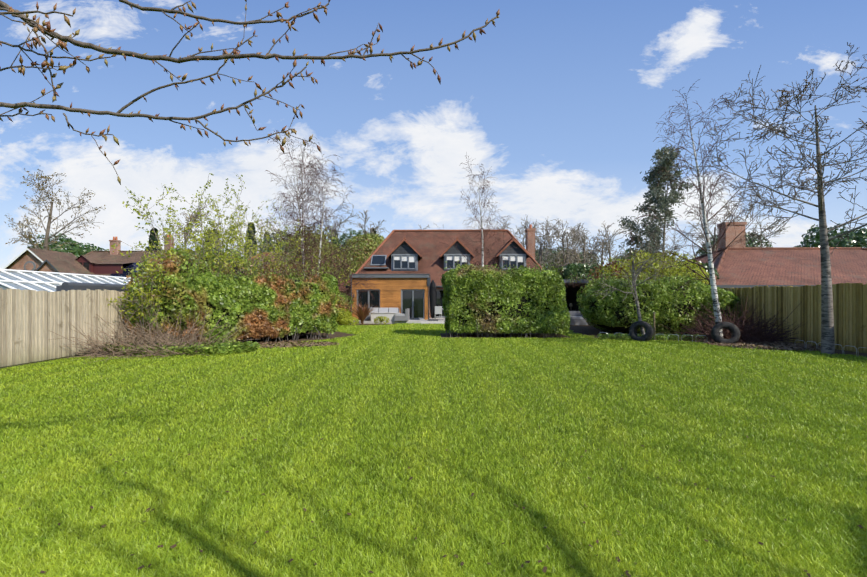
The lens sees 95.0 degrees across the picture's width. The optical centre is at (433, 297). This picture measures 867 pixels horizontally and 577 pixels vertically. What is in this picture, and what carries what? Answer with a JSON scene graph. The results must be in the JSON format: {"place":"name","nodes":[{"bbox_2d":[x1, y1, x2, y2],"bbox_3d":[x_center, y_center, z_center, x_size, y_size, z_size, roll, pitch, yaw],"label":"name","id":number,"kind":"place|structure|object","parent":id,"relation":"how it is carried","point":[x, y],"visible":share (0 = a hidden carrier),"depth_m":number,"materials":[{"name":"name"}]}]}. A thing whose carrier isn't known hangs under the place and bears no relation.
{"place":"outdoors","nodes":[
{"label":"outdoors","id":0,"kind":"place"},
{"bbox_2d":[35,259,77,275],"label":"roof","id":1,"kind":"structure","parent":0,"point":[49,265],"depth_m":39.55,"materials":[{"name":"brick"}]},
{"bbox_2d":[76,235,203,283],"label":"neighbour house","id":2,"kind":"structure","parent":0,"point":[107,263],"depth_m":48.37,"materials":[{"name":"brick"}]},
{"bbox_2d":[0,0,499,184],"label":"tree branch","id":3,"kind":"object","parent":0,"point":[36,26],"visible":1,"depth_m":2.69,"materials":[{"name":"brown plant"}]},
{"bbox_2d":[338,318,444,323],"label":"patio","id":4,"kind":"structure","parent":0,"point":[411,321],"depth_m":24.03,"materials":[{"name":"stone"}]},
{"bbox_2d":[371,313,398,320],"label":"low white wall","id":5,"kind":"structure","parent":4,"relation":"on","point":[390,316],"depth_m":24.08,"materials":[{"name":"paint"}]},
{"bbox_2d":[365,308,409,320],"bbox_3d":[-2.892,1.005,24.634,2.710,0.798,1.500,0,0,1],"label":"rattan sofa","id":6,"kind":"object","parent":4,"relation":"on","point":[405,316],"visible":0.67,"depth_m":24.61,"materials":[{"name":"grey wicker"}]},
{"bbox_2d":[349,274,430,319],"bbox_3d":[-2.811,-0.073,26.708,5.280,2.955,2.650,0,0,1],"label":"extension","id":7,"kind":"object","parent":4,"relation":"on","point":[402,292],"visible":0.65,"depth_m":25.54,"materials":[{"name":"brown wood"}]},
{"bbox_2d":[428,280,437,320],"bbox_3d":[-0.018,0.139,24.597,0.600,2.530,0.600,0,0,1],"label":"patio umbrella","id":8,"kind":"object","parent":4,"relation":"on","point":[432,294],"visible":0.98,"depth_m":24.45,"materials":[{"name":"grey fabric"}]},
{"bbox_2d":[435,306,441,320],"bbox_3d":[0.302,0.954,24.593,0.440,0.900,0.440,0,0,1],"label":"patio chair","id":9,"kind":"object","parent":4,"relation":"on","point":[438,309],"visible":0.9,"depth_m":24.37,"materials":[{"name":"grey plastic"}]},
{"bbox_2d":[0,323,866,576],"bbox_3d":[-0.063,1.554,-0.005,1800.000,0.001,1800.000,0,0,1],"label":"ground","id":10,"kind":"structure","parent":0,"point":[436,425],"depth_m":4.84,"materials":[{"name":"green plant"}]},
{"bbox_2d":[3,248,94,276],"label":"house","id":11,"kind":"structure","parent":10,"relation":"on","point":[30,259],"depth_m":42.58,"materials":[{"name":"brick"}]},
{"bbox_2d":[4,168,105,250],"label":"bare tree trunk","id":12,"kind":"object","parent":10,"relation":"on","point":[47,237],"visible":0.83,"depth_m":63.08,"materials":[{"name":"brown plant"}]},
{"bbox_2d":[27,232,106,257],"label":"evergreen","id":13,"kind":"object","parent":10,"relation":"on","point":[77,250],"visible":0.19,"depth_m":78.41,"materials":[{"name":"green plant"}]},
{"bbox_2d":[0,269,145,291],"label":"corrugated roof","id":14,"kind":"structure","parent":10,"relation":"on","point":[29,280],"depth_m":12.10,"materials":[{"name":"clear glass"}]},
{"bbox_2d":[0,288,169,367],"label":"fence","id":15,"kind":"object","parent":10,"relation":"on","point":[30,320],"visible":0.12,"depth_m":9.94,"materials":[{"name":"beige wood"}]},
{"bbox_2d":[56,282,131,291],"bbox_3d":[-10.394,0.549,13.279,0.500,2.010,4.100,0,0,1],"label":"cover","id":16,"kind":"object","parent":10,"relation":"on","point":[66,286],"visible":0.27,"depth_m":11.81,"materials":[{"name":"grey"}]},
{"bbox_2d":[145,228,161,250],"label":"conifer","id":17,"kind":"object","parent":10,"relation":"on","point":[152,238],"visible":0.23,"depth_m":90.23,"materials":[{"name":"green plant"}]},
{"bbox_2d":[162,203,211,249],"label":"bare tree trunk","id":18,"kind":"object","parent":10,"relation":"on","point":[184,233],"visible":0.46,"depth_m":74.86,"materials":[{"name":"brown plant"}]},
{"bbox_2d":[73,324,389,357],"bbox_3d":[-5.894,1.550,17.162,7.100,0.001,13.780,0,0,1],"label":"bed","id":19,"kind":"object","parent":10,"relation":"on","point":[324,336],"visible":0.23,"depth_m":15.59,"materials":[{"name":"soil"}]},
{"bbox_2d":[48,298,252,363],"bbox_3d":[-7.896,1.005,11.295,5.052,2.202,4.518,0,0,1],"label":"bare shrub","id":20,"kind":"object","parent":19,"relation":"on","point":[148,339],"visible":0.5,"depth_m":10.76,"materials":[{"name":"brown plant"}]},
{"bbox_2d":[106,235,222,337],"bbox_3d":[-8.450,-0.222,12.505,2.580,3.570,3.540,0,0,1],"label":"shrub","id":21,"kind":"object","parent":19,"relation":"on","point":[149,275],"visible":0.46,"depth_m":11.64,"materials":[{"name":"green plant"}]},
{"bbox_2d":[101,340,259,355],"bbox_3d":[-7.223,1.417,11.388,4.483,0.306,1.885,0,0,1],"label":"ivy","id":22,"kind":"object","parent":19,"relation":"on","point":[221,348],"visible":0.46,"depth_m":10.85,"materials":[{"name":"green plant"}]},
{"bbox_2d":[107,173,257,281],"bbox_3d":[-8.399,-1.347,13.367,4.221,5.818,4.352,0,0,35],"label":"shrub limb","id":23,"kind":"object","parent":19,"relation":"on","point":[214,243],"visible":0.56,"depth_m":13.38,"materials":[{"name":"green plant"}]},
{"bbox_2d":[117,247,353,340],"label":"shrubs","id":24,"kind":"object","parent":19,"relation":"on","point":[176,286],"visible":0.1,"depth_m":12.04,"materials":[{"name":"green plant"}]},
{"bbox_2d":[176,172,298,273],"bbox_3d":[-8.096,-1.729,17.338,5.049,6.575,4.697,0,0,29],"label":"shrub limb","id":25,"kind":"object","parent":19,"relation":"on","point":[257,225],"visible":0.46,"depth_m":17.01,"materials":[{"name":"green plant"}]},
{"bbox_2d":[192,206,319,274],"bbox_3d":[-7.727,-1.139,16.715,4.966,5.402,4.888,0,0,1],"label":"shrub limb","id":26,"kind":"object","parent":19,"relation":"on","point":[240,239],"visible":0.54,"depth_m":16.58,"materials":[{"name":"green plant"}]},
{"bbox_2d":[179,271,339,343],"bbox_3d":[-6.112,0.290,14.322,2.498,2.555,5.555,0,0,43],"label":"hedge","id":27,"kind":"object","parent":19,"relation":"on","point":[261,305],"depth_m":13.30,"materials":[{"name":"green plant"}]},
{"bbox_2d":[180,250,342,279],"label":"hedge shoots","id":28,"kind":"object","parent":27,"relation":"on","point":[320,272],"visible":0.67,"depth_m":14.00,"materials":[{"name":"green plant"}]},
{"bbox_2d":[234,340,339,347],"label":"litter","id":29,"kind":"object","parent":19,"relation":"on","point":[285,343],"visible":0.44,"depth_m":13.04,"materials":[{"name":"brown plant"}]},
{"bbox_2d":[249,225,334,276],"bbox_3d":[-6.818,-0.983,19.175,4.025,5.092,4.176,0,0,1],"label":"bush","id":30,"kind":"object","parent":19,"relation":"on","point":[286,247],"visible":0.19,"depth_m":18.89,"materials":[{"name":"brown plant"}]},
{"bbox_2d":[259,129,366,288],"bbox_3d":[-5.886,-3.268,19.232,5.240,9.665,5.838,0,0,-16],"label":"birch tree","id":31,"kind":"object","parent":19,"relation":"on","point":[304,236],"visible":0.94,"depth_m":19.41,"materials":[{"name":"brown plant"}]},
{"bbox_2d":[280,216,357,332],"bbox_3d":[-5.194,-0.981,17.572,4.425,5.086,2.907,0,0,38],"label":"bush","id":32,"kind":"object","parent":19,"relation":"on","point":[339,278],"visible":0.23,"depth_m":17.45,"materials":[{"name":"brown plant"}]},
{"bbox_2d":[351,301,379,323],"bbox_3d":[-4.215,0.807,23.226,2.350,1.455,2.149,0,0,1],"label":"phormium","id":33,"kind":"object","parent":19,"relation":"on","point":[361,313],"visible":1,"depth_m":23.05,"materials":[{"name":"brown plant"}]},
{"bbox_2d":[245,230,254,258],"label":"conifer","id":34,"kind":"object","parent":10,"relation":"on","point":[250,232],"visible":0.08,"depth_m":70.06,"materials":[{"name":"green plant"}]},
{"bbox_2d":[247,222,257,247],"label":"conifer","id":35,"kind":"object","parent":10,"relation":"on","point":[254,232],"visible":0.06,"depth_m":95.23,"materials":[{"name":"green plant"}]},
{"bbox_2d":[252,231,290,255],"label":"evergreen","id":36,"kind":"object","parent":10,"relation":"on","point":[260,243],"visible":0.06,"depth_m":60.51,"materials":[{"name":"green plant"}]},
{"bbox_2d":[248,247,352,311],"bbox_3d":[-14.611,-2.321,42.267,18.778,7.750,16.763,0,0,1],"label":"shrub","id":37,"kind":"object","parent":10,"relation":"on","point":[262,256],"depth_m":40.85,"materials":[{"name":"plant"}]},
{"bbox_2d":[281,233,342,278],"bbox_3d":[-9.292,-1.693,29.958,4.730,6.494,4.463,0,0,1],"label":"fresh tree","id":38,"kind":"object","parent":10,"relation":"on","point":[322,257],"visible":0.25,"depth_m":29.55,"materials":[{"name":"green plant"}]},
{"bbox_2d":[282,224,349,278],"bbox_3d":[-10.856,-2.531,36.116,6.538,8.171,6.261,0,0,1],"label":"fresh tree","id":39,"kind":"object","parent":10,"relation":"on","point":[336,238],"visible":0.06,"depth_m":35.79,"materials":[{"name":"green plant"}]},
{"bbox_2d":[323,205,356,242],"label":"bare tree","id":40,"kind":"object","parent":10,"relation":"on","point":[335,233],"visible":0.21,"depth_m":59.10,"materials":[{"name":"brown plant"}]},
{"bbox_2d":[300,244,381,302],"bbox_3d":[-5.605,-0.939,24.099,4.971,5.020,5.591,0,0,1],"label":"shrub","id":41,"kind":"object","parent":10,"relation":"on","point":[346,278],"visible":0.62,"depth_m":24.05,"materials":[{"name":"green plant"}]},
{"bbox_2d":[329,228,374,260],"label":"evergreen","id":42,"kind":"object","parent":10,"relation":"on","point":[344,236],"visible":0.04,"depth_m":50.66,"materials":[{"name":"green plant"}]},
{"bbox_2d":[338,234,381,293],"bbox_3d":[-5.729,-1.909,33.610,4.267,6.927,4.291,0,0,24],"label":"fresh tree","id":43,"kind":"object","parent":10,"relation":"on","point":[360,243],"visible":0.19,"depth_m":32.94,"materials":[{"name":"green plant"}]},
{"bbox_2d":[341,236,379,276],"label":"tree","id":44,"kind":"object","parent":10,"relation":"on","point":[365,251],"visible":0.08,"depth_m":37.25,"materials":[{"name":"green plant"}]},
{"bbox_2d":[336,308,389,324],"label":"patio shrubs","id":45,"kind":"object","parent":10,"relation":"on","point":[342,318],"visible":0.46,"depth_m":22.52,"materials":[{"name":"green plant"}]},
{"bbox_2d":[344,233,384,266],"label":"evergreen","id":46,"kind":"object","parent":10,"relation":"on","point":[380,238],"visible":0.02,"depth_m":42.81,"materials":[{"name":"green plant"}]},
{"bbox_2d":[343,210,389,250],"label":"bare tree","id":47,"kind":"object","parent":10,"relation":"on","point":[365,220],"visible":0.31,"depth_m":46.91,"materials":[{"name":"brown plant"}]},
{"bbox_2d":[19,344,865,576],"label":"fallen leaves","id":48,"kind":"object","parent":10,"relation":"on","point":[455,555],"visible":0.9,"depth_m":2.47,"materials":[{"name":"brown plant"}]},
{"bbox_2d":[345,224,543,317],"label":"house","id":49,"kind":"structure","parent":10,"relation":"on","point":[408,252],"depth_m":29.10,"materials":[{"name":"brick"}]},
{"bbox_2d":[434,152,516,266],"bbox_3d":[2.689,-3.482,23.576,4.403,10.085,4.822,0,0,31],"label":"birch tree","id":50,"kind":"object","parent":10,"relation":"on","point":[482,259],"visible":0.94,"depth_m":23.55,"materials":[{"name":"white plant"}]},
{"bbox_2d":[494,220,509,228],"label":"bare tree trunk","id":51,"kind":"object","parent":10,"relation":"on","point":[505,223],"visible":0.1,"depth_m":50.36,"materials":[{"name":"brown plant"}]},
{"bbox_2d":[439,333,571,337],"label":"island bed","id":52,"kind":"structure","parent":10,"relation":"on","point":[497,336],"depth_m":16.43,"materials":[{"name":"soil"}]},
{"bbox_2d":[440,264,570,337],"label":"hedge","id":53,"kind":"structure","parent":52,"relation":"on","point":[508,301],"depth_m":15.40,"materials":[{"name":"green plant"}]},
{"bbox_2d":[444,259,565,275],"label":"hedge shoots","id":54,"kind":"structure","parent":53,"relation":"on","point":[496,264],"depth_m":15.85,"materials":[{"name":"green plant"}]},
{"bbox_2d":[506,219,538,248],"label":"bare tree trunk","id":55,"kind":"object","parent":10,"relation":"on","point":[523,242],"visible":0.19,"depth_m":45.44,"materials":[{"name":"grey plant"}]},
{"bbox_2d":[518,216,551,263],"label":"bare tree trunk","id":56,"kind":"object","parent":10,"relation":"on","point":[525,233],"visible":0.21,"depth_m":56.40,"materials":[{"name":"brown plant"}]},
{"bbox_2d":[517,221,568,269],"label":"bare tree trunk","id":57,"kind":"object","parent":10,"relation":"on","point":[546,246],"visible":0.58,"depth_m":41.76,"materials":[{"name":"brown plant"}]},
{"bbox_2d":[535,218,562,270],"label":"bare tree trunk","id":58,"kind":"object","parent":10,"relation":"on","point":[557,249],"visible":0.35,"depth_m":50.15,"materials":[{"name":"brown plant"}]},
{"bbox_2d":[535,248,565,270],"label":"evergreen","id":59,"kind":"object","parent":10,"relation":"on","point":[536,254],"visible":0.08,"depth_m":55.90,"materials":[{"name":"green plant"}]},
{"bbox_2d":[540,218,589,265],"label":"bare tree trunk","id":60,"kind":"object","parent":10,"relation":"on","point":[563,240],"visible":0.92,"depth_m":43.02,"materials":[{"name":"brown plant"}]},
{"bbox_2d":[536,226,601,271],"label":"bare tree trunk","id":61,"kind":"object","parent":10,"relation":"on","point":[571,247],"visible":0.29,"depth_m":51.05,"materials":[{"name":"brown plant"}]},
{"bbox_2d":[555,249,582,269],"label":"tree","id":62,"kind":"object","parent":10,"relation":"on","point":[569,257],"depth_m":54.57,"materials":[{"name":"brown plant"}]},
{"bbox_2d":[554,246,597,265],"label":"evergreen","id":63,"kind":"object","parent":10,"relation":"on","point":[596,256],"visible":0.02,"depth_m":67.59,"materials":[{"name":"green plant"}]},
{"bbox_2d":[563,279,592,310],"bbox_3d":[9.862,0.224,25.270,4.300,2.660,3.400,0,0,1],"label":"garden room","id":64,"kind":"object","parent":10,"relation":"on","point":[571,296],"visible":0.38,"depth_m":26.72,"materials":[{"name":"grey"}]},
{"bbox_2d":[569,311,589,324],"bbox_3d":[8.885,1.164,23.183,1.900,0.780,0.800,0,0,1],"label":"rattan bench","id":65,"kind":"object","parent":10,"relation":"on","point":[576,317],"visible":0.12,"depth_m":22.81,"materials":[{"name":"grey"}]},
{"bbox_2d":[565,223,622,264],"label":"bare tree trunk","id":66,"kind":"object","parent":10,"relation":"on","point":[593,251],"visible":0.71,"depth_m":46.52,"materials":[{"name":"brown plant"}]},
{"bbox_2d":[578,223,630,265],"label":"bare tree trunk","id":67,"kind":"object","parent":10,"relation":"on","point":[601,255],"visible":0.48,"depth_m":51.25,"materials":[{"name":"brown plant"}]},
{"bbox_2d":[585,221,631,265],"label":"bare tree trunk","id":68,"kind":"object","parent":10,"relation":"on","point":[614,257],"visible":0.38,"depth_m":60.67,"materials":[{"name":"brown plant"}]},
{"bbox_2d":[559,259,719,284],"bbox_3d":[12.882,-0.451,25.523,5.226,4.095,10.800,0,0,-28],"label":"laurel","id":69,"kind":"object","parent":10,"relation":"on","point":[578,268],"visible":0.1,"depth_m":27.53,"materials":[{"name":"green plant"}]},
{"bbox_2d":[612,249,669,264],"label":"evergreen","id":70,"kind":"object","parent":10,"relation":"on","point":[627,251],"depth_m":68.30,"materials":[{"name":"green plant"}]},
{"bbox_2d":[629,321,653,341],"bbox_3d":[7.501,1.219,14.350,0.444,0.795,0.780,0,0,-42],"label":"tyre","id":71,"kind":"object","parent":10,"relation":"on","point":[636,326],"visible":0.88,"depth_m":14.21,"materials":[{"name":"rubber"}]},
{"bbox_2d":[653,312,655,339],"bbox_3d":[8.036,1.024,14.441,0.078,1.061,0.068,0,0,-22],"label":"stake","id":72,"kind":"object","parent":10,"relation":"on","point":[654,324],"visible":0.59,"depth_m":14.41,"materials":[{"name":"brown wood"}]},
{"bbox_2d":[617,144,693,272],"bbox_3d":[11.661,-3.279,21.140,3.436,9.682,3.320,0,0,1],"label":"eucalyptus","id":73,"kind":"object","parent":10,"relation":"on","point":[661,201],"depth_m":20.78,"materials":[{"name":"green plant"}]},
{"bbox_2d":[677,196,748,254],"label":"bare tree trunk","id":74,"kind":"object","parent":10,"relation":"on","point":[714,241],"visible":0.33,"depth_m":47.40,"materials":[{"name":"brown plant"}]},
{"bbox_2d":[569,325,866,357],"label":"bed","id":75,"kind":"object","parent":10,"relation":"on","point":[588,330],"depth_m":17.86,"materials":[{"name":"soil"}]},
{"bbox_2d":[596,208,702,334],"bbox_3d":[7.745,-0.845,14.163,3.982,4.829,2.913,0,0,-40],"label":"tree","id":76,"kind":"object","parent":75,"relation":"on","point":[634,278],"visible":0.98,"depth_m":14.44,"materials":[{"name":"brown plant"}]},
{"bbox_2d":[597,333,703,340],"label":"plants","id":77,"kind":"object","parent":75,"relation":"on","point":[658,336],"visible":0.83,"depth_m":14.60,"materials":[{"name":"green plant"}]},
{"bbox_2d":[619,229,687,279],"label":"tree limb twigs","id":78,"kind":"object","parent":75,"relation":"on","point":[650,253],"visible":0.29,"depth_m":18.92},
{"bbox_2d":[598,250,709,284],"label":"tall shrubs","id":79,"kind":"object","parent":75,"relation":"on","point":[655,266],"visible":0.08,"depth_m":19.07,"materials":[{"name":"green plant"}]},
{"bbox_2d":[576,259,741,333],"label":"shrubs","id":80,"kind":"object","parent":75,"relation":"on","point":[613,311],"depth_m":16.20,"materials":[{"name":"green plant"}]},
{"bbox_2d":[566,267,707,287],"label":"shrub shoots","id":81,"kind":"object","parent":80,"relation":"on","point":[580,277],"visible":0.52,"depth_m":17.23,"materials":[{"name":"green plant"}]},
{"bbox_2d":[619,80,775,337],"bbox_3d":[9.214,-3.113,14.355,3.971,9.344,4.309,0,0,1],"label":"birch tree","id":82,"kind":"object","parent":75,"relation":"on","point":[710,259],"visible":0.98,"depth_m":14.20,"materials":[{"name":"white plant"}]},
{"bbox_2d":[660,295,807,344],"bbox_3d":[11.148,0.934,14.543,5.054,2.346,4.410,0,0,1],"label":"bare shrub","id":83,"kind":"object","parent":75,"relation":"in","point":[749,333],"visible":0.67,"depth_m":13.95,"materials":[{"name":"brown plant"}]},
{"bbox_2d":[700,339,820,350],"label":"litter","id":84,"kind":"object","parent":75,"relation":"on","point":[782,345],"visible":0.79,"depth_m":12.53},
{"bbox_2d":[721,283,866,352],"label":"fence","id":85,"kind":"object","parent":75,"relation":"on","point":[850,312],"visible":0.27,"depth_m":12.78,"materials":[{"name":"brown wood"}]},
{"bbox_2d":[711,322,739,343],"bbox_3d":[9.860,1.209,13.419,0.800,0.815,0.467,0,0,22],"label":"tyre","id":86,"kind":"object","parent":10,"relation":"on","point":[733,329],"visible":0.83,"depth_m":13.32,"materials":[{"name":"rubber"}]},
{"bbox_2d":[600,332,864,355],"bbox_3d":[9.522,1.421,12.709,2.056,0.266,7.734,0,0,-41],"label":"wire edging","id":87,"kind":"object","parent":10,"relation":"on","point":[703,335],"visible":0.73,"depth_m":13.67,"materials":[{"name":"grey metal"}]},
{"bbox_2d":[695,232,772,256],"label":"evergreen","id":88,"kind":"object","parent":10,"relation":"on","point":[749,241],"visible":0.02,"depth_m":63.07,"materials":[{"name":"green plant"}]},
{"bbox_2d":[716,195,790,246],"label":"bare tree trunk","id":89,"kind":"object","parent":10,"relation":"on","point":[770,227],"visible":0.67,"depth_m":53.13,"materials":[{"name":"brown plant"}]},
{"bbox_2d":[673,42,866,354],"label":"tree","id":90,"kind":"object","parent":10,"relation":"on","point":[827,333],"visible":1,"depth_m":11.07,"materials":[{"name":"plant"}]},
{"bbox_2d":[673,45,866,246],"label":"cherry buds","id":91,"kind":"object","parent":90,"relation":"attached to","point":[795,144],"visible":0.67,"depth_m":11.11,"materials":[{"name":"plant"}]},
{"bbox_2d":[687,204,866,288],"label":"neighbour bungalow","id":92,"kind":"object","parent":10,"relation":"on","point":[738,266],"visible":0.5,"depth_m":23.13,"materials":[{"name":"tile"}]},
{"bbox_2d":[794,223,866,247],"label":"evergreen","id":93,"kind":"object","parent":10,"relation":"on","point":[857,237],"visible":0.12,"depth_m":57.50,"materials":[{"name":"green plant"}]},
{"bbox_2d":[0,0,866,268],"label":"sky","id":94,"kind":"structure","parent":0,"point":[563,101],"materials":[{"name":"blue"}]}
]}

